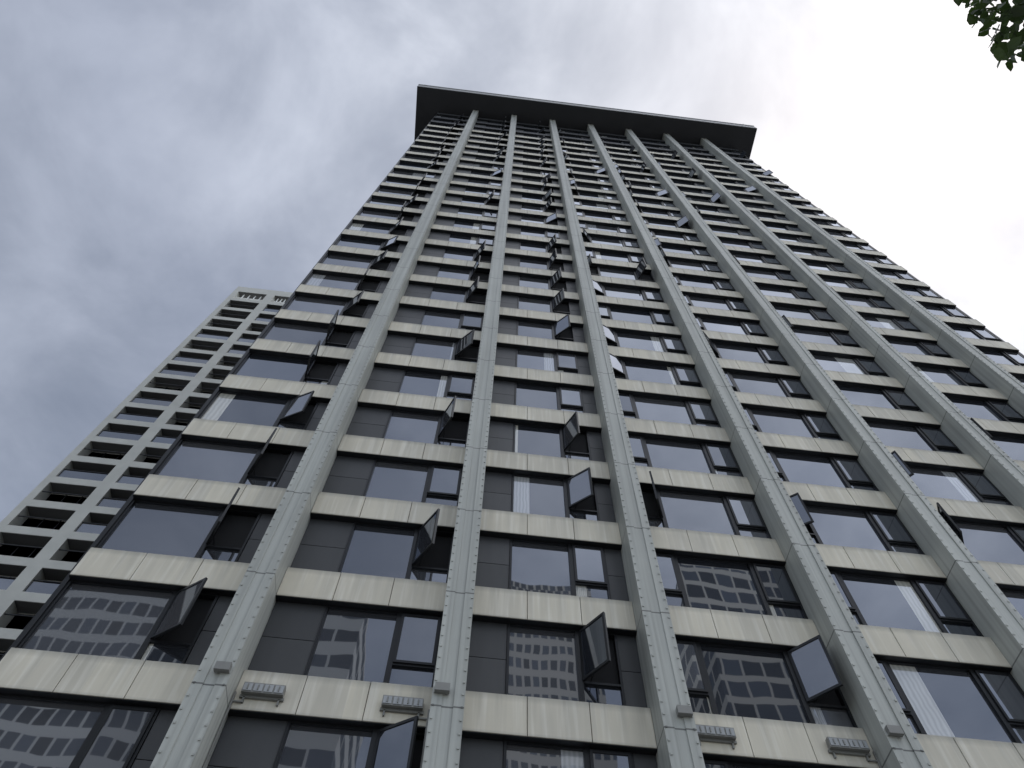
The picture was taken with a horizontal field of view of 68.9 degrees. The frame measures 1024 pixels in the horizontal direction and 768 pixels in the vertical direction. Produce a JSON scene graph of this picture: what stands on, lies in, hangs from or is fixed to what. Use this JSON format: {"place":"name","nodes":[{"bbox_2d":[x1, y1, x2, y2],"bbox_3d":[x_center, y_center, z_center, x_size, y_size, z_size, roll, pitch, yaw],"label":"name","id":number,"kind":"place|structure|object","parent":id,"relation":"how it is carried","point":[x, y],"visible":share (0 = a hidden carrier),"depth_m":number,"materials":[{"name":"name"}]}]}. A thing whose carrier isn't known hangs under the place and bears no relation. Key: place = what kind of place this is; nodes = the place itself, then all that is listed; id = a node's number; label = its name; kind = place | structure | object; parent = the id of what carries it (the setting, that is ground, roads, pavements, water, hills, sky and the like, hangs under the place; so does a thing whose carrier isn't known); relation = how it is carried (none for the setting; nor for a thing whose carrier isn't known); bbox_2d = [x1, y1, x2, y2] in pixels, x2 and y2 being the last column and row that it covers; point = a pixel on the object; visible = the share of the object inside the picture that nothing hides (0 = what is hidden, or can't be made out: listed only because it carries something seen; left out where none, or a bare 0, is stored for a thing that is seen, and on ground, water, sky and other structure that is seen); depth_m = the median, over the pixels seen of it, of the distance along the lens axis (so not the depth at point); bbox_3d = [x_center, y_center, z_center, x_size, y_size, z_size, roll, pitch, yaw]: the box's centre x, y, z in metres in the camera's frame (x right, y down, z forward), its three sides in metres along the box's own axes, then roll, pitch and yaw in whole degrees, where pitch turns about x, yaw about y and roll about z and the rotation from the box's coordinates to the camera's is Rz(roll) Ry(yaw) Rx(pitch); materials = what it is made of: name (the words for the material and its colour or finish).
{"place":"outdoors","nodes":[
{"label":"outdoors","id":0,"kind":"place"},
{"bbox_2d":[131,119,656,767],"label":"wall panels","id":1,"kind":"object","parent":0,"point":[287,637],"visible":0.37,"depth_m":16.77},
{"bbox_2d":[0,124,1023,767],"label":"spandrel panels","id":2,"kind":"object","parent":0,"point":[164,682],"visible":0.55,"depth_m":18.29,"materials":[{"name":"grey concrete"}]},
{"bbox_2d":[0,112,1023,767],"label":"window frames","id":3,"kind":"structure","parent":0,"point":[376,730],"depth_m":22.19,"materials":[{"name":"black metal"}]},
{"bbox_2d":[0,113,1023,767],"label":"window panes","id":4,"kind":"object","parent":3,"relation":"in","point":[108,621],"depth_m":17.80,"materials":[{"name":"grey glass"}]},
{"bbox_2d":[0,0,1023,521],"label":"sky","id":5,"kind":"structure","parent":0,"point":[160,159],"materials":[{"name":"grey"}]},
{"bbox_2d":[203,661,903,767],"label":"floodlights","id":6,"kind":"object","parent":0,"point":[414,706],"visible":0.97,"depth_m":13.06,"materials":[{"name":"grey metal"}]},
{"bbox_2d":[414,84,756,158],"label":"roof overhang","id":7,"kind":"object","parent":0,"point":[431,101],"depth_m":77.69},
{"bbox_2d":[150,110,1023,767],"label":"columns","id":8,"kind":"structure","parent":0,"point":[874,706],"depth_m":19.72,"materials":[{"name":"grey concrete"}]},
{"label":"pavement","id":9,"kind":"structure","parent":0,"visible":0},
{"bbox_3d":[5.558,-4.659,2.498,13.870,11.642,9.146,6,-63,-2],"label":"tree trunk","id":10,"kind":"object","parent":9,"relation":"on","visible":0},
{"bbox_2d":[953,0,1023,70],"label":"tree","id":11,"kind":"object","parent":10,"relation":"attached to","point":[1000,50],"visible":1,"depth_m":5.84,"materials":[{"name":"green plant"}]},
{"label":"ground","id":12,"kind":"structure","parent":0,"visible":0},
{"bbox_2d":[0,286,292,658],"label":"background building","id":13,"kind":"structure","parent":12,"relation":"on","point":[235,313],"depth_m":55.16,"materials":[{"name":"grey concrete"}]},
{"bbox_2d":[0,309,278,656],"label":"wing glass","id":14,"kind":"object","parent":13,"relation":"in","point":[40,587],"visible":0.09,"depth_m":53.22,"materials":[{"name":"black glass"}]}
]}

